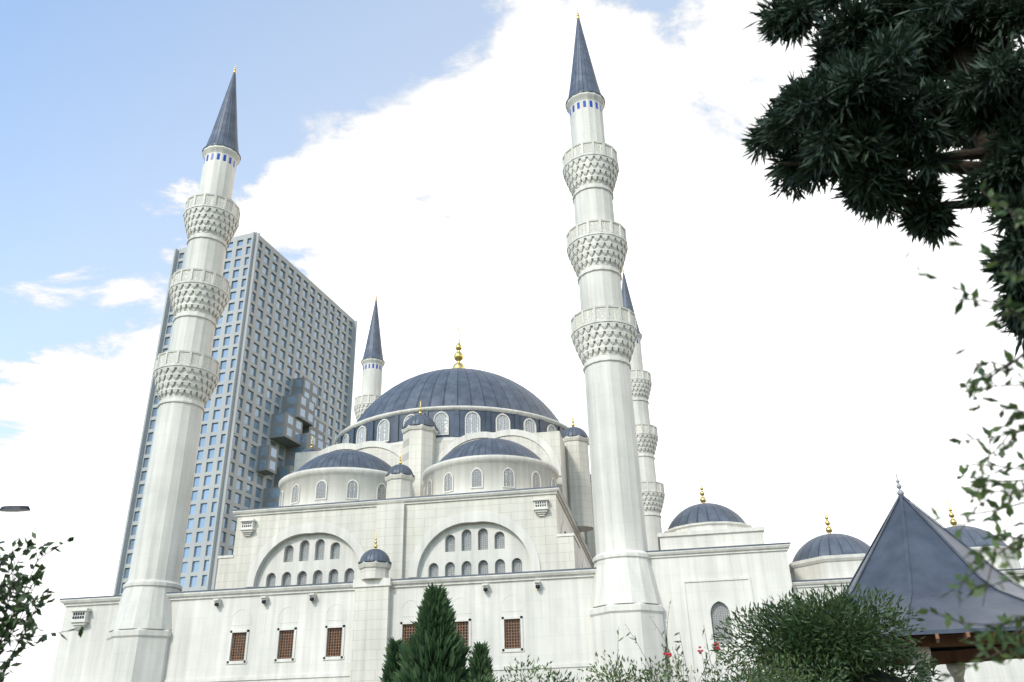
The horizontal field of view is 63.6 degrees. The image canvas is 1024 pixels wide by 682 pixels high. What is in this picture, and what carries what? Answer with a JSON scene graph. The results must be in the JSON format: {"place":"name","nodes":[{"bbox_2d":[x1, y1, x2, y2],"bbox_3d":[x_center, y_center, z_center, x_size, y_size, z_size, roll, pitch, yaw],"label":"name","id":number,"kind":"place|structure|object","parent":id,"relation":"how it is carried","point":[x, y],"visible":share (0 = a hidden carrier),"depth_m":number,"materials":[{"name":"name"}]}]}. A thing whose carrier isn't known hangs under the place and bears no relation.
{"place":"outdoors","nodes":[
{"label":"outdoors","id":0,"kind":"place"},
{"bbox_2d":[0,526,83,681],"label":"tree","id":1,"kind":"object","parent":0,"point":[23,578],"depth_m":8.20,"materials":[{"name":"green plant"}]},
{"bbox_2d":[113,232,356,594],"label":"tower","id":2,"kind":"structure","parent":0,"point":[284,347],"depth_m":238.57,"materials":[{"name":"grey glass"}]},
{"bbox_2d":[0,0,1023,681],"label":"sky","id":3,"kind":"structure","parent":0,"point":[409,153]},
{"bbox_2d":[611,601,811,681],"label":"rose bush","id":4,"kind":"object","parent":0,"point":[669,654],"depth_m":13.26,"materials":[{"name":"green plant"}]},
{"bbox_2d":[740,0,1023,356],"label":"pine","id":5,"kind":"object","parent":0,"point":[874,130],"depth_m":8.76,"materials":[{"name":"green plant"}]},
{"bbox_2d":[755,470,1023,681],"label":"pavilion","id":6,"kind":"structure","parent":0,"point":[914,555],"depth_m":24.66,"materials":[{"name":"metal"}]},
{"bbox_2d":[904,180,1023,680],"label":"branches","id":7,"kind":"object","parent":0,"point":[978,591],"depth_m":3.57,"materials":[{"name":"green plant"}]},
{"bbox_3d":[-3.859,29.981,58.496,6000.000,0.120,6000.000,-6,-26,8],"label":"ground","id":8,"kind":"structure","parent":0,"visible":0},
{"bbox_2d":[0,506,29,511],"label":"street lamp","id":9,"kind":"object","parent":8,"relation":"on","point":[14,508],"visible":1,"depth_m":25.01,"materials":[{"name":"grey metal"}]},
{"bbox_2d":[100,145,239,681],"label":"minaret","id":10,"kind":"object","parent":8,"relation":"on","point":[186,371],"visible":1,"depth_m":51.11,"materials":[{"name":"stone"}]},
{"bbox_2d":[202,65,240,160],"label":"minaret spire","id":11,"kind":"structure","parent":10,"relation":"on","point":[224,131],"depth_m":61.91,"materials":[{"name":"metal"}]},
{"bbox_2d":[51,406,595,681],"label":"mosque","id":12,"kind":"structure","parent":8,"relation":"on","point":[502,548],"depth_m":47.63,"materials":[{"name":"stone"}]},
{"bbox_2d":[302,436,317,451],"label":"dome","id":13,"kind":"structure","parent":12,"relation":"on","point":[310,449],"depth_m":63.54,"materials":[{"name":"blue metal"}]},
{"bbox_2d":[296,450,390,471],"bbox_3d":[-11.283,8.971,56.914,8.240,2.570,8.240,-6,-26,8],"label":"half dome","id":14,"kind":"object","parent":12,"relation":"on","point":[349,458],"visible":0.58,"depth_m":54.15,"materials":[{"name":"blue metal"}]},
{"bbox_2d":[358,538,391,564],"bbox_3d":[-7.591,11.490,45.985,1.840,1.906,1.840,-6,-26,8],"label":"dome","id":15,"kind":"object","parent":12,"relation":"on","point":[375,554],"visible":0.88,"depth_m":45.16,"materials":[{"name":"blue metal"}]},
{"bbox_2d":[385,455,414,477],"bbox_3d":[-7.038,7.786,52.138,1.840,1.788,1.840,-6,-26,8],"label":"dome","id":16,"kind":"object","parent":12,"relation":"on","point":[400,467],"visible":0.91,"depth_m":51.34,"materials":[{"name":"blue metal"}]},
{"bbox_2d":[402,400,437,430],"bbox_3d":[-6.536,5.253,58.869,2.540,2.444,2.540,-6,-26,8],"label":"small dome","id":17,"kind":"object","parent":12,"relation":"on","point":[419,419],"visible":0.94,"depth_m":57.72,"materials":[{"name":"blue metal"}]},
{"bbox_2d":[357,326,558,424],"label":"dome","id":18,"kind":"structure","parent":12,"relation":"on","point":[458,383],"depth_m":63.00,"materials":[{"name":"blue metal"}]},
{"bbox_2d":[438,438,540,462],"bbox_3d":[-1.442,7.984,55.436,8.240,2.570,8.240,-6,-26,8],"label":"half dome","id":19,"kind":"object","parent":12,"relation":"on","point":[491,446],"visible":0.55,"depth_m":52.65,"materials":[{"name":"blue metal"}]},
{"bbox_2d":[561,413,588,438],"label":"dome","id":20,"kind":"structure","parent":12,"relation":"on","point":[573,430],"depth_m":60.08,"materials":[{"name":"blue metal"}]},
{"bbox_2d":[354,358,384,419],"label":"minaret","id":21,"kind":"object","parent":8,"relation":"on","point":[371,389],"visible":0.09,"depth_m":93.25,"materials":[{"name":"stone"}]},
{"bbox_2d":[361,293,384,362],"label":"minaret spire","id":22,"kind":"structure","parent":21,"relation":"on","point":[373,348],"depth_m":95.92,"materials":[{"name":"metal"}]},
{"bbox_2d":[378,582,495,681],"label":"cypress","id":23,"kind":"object","parent":8,"relation":"on","point":[413,659],"depth_m":30.43,"materials":[{"name":"green plant"}]},
{"bbox_2d":[462,654,557,681],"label":"bush","id":24,"kind":"object","parent":8,"relation":"on","point":[532,672],"visible":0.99,"depth_m":16.81,"materials":[{"name":"green plant"}]},
{"bbox_2d":[473,669,577,681],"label":"bush","id":25,"kind":"object","parent":8,"relation":"on","point":[556,673],"visible":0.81,"depth_m":18.40,"materials":[{"name":"green plant"}]},
{"bbox_2d":[540,672,593,681],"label":"hedge","id":26,"kind":"object","parent":8,"relation":"on","point":[563,679],"visible":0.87,"depth_m":17.22,"materials":[{"name":"green plant"}]},
{"bbox_2d":[562,91,668,681],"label":"minaret","id":27,"kind":"object","parent":8,"relation":"on","point":[604,335],"visible":1,"depth_m":46.55,"materials":[{"name":"stone"}]},
{"bbox_2d":[565,8,604,109],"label":"minaret spire","id":28,"kind":"structure","parent":27,"relation":"on","point":[583,77],"depth_m":57.87,"materials":[{"name":"metal"}]},
{"bbox_2d":[577,649,688,681],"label":"hedge","id":29,"kind":"object","parent":8,"relation":"on","point":[600,674],"visible":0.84,"depth_m":16.39,"materials":[{"name":"green plant"}]},
{"bbox_2d":[630,333,664,550],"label":"minaret","id":30,"kind":"object","parent":8,"relation":"on","point":[653,493],"visible":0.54,"depth_m":84.13,"materials":[{"name":"stone"}]},
{"bbox_2d":[622,269,641,334],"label":"minaret spire","id":31,"kind":"structure","parent":30,"relation":"on","point":[627,301],"depth_m":92.67,"materials":[{"name":"metal"}]},
{"bbox_2d":[694,641,777,681],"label":"hedge","id":32,"kind":"object","parent":8,"relation":"on","point":[743,678],"depth_m":15.89,"materials":[{"name":"green plant"}]},
{"bbox_2d":[731,648,816,681],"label":"hedge","id":33,"kind":"object","parent":8,"relation":"on","point":[784,676],"visible":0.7,"depth_m":16.31,"materials":[{"name":"green plant"}]},
{"bbox_2d":[736,654,853,681],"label":"hedge","id":34,"kind":"object","parent":8,"relation":"on","point":[819,677],"visible":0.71,"depth_m":16.35,"materials":[{"name":"green plant"}]},
{"bbox_2d":[710,581,941,681],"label":"bush","id":35,"kind":"object","parent":8,"relation":"on","point":[821,630],"depth_m":19.44,"materials":[{"name":"green plant"}]},
{"bbox_2d":[645,521,1023,681],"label":"mosque wing","id":36,"kind":"structure","parent":8,"relation":"on","point":[708,576],"depth_m":42.01,"materials":[{"name":"stone"}]},
{"bbox_2d":[668,478,745,528],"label":"dome","id":37,"kind":"structure","parent":36,"relation":"on","point":[702,511],"depth_m":45.70,"materials":[{"name":"blue metal"}]},
{"bbox_2d":[792,506,869,561],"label":"dome","id":38,"kind":"structure","parent":36,"relation":"on","point":[829,543],"depth_m":43.96,"materials":[{"name":"blue metal"}]},
{"bbox_2d":[945,498,1007,546],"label":"dome","id":39,"kind":"structure","parent":36,"relation":"on","point":[971,536],"depth_m":42.77,"materials":[{"name":"blue metal"}]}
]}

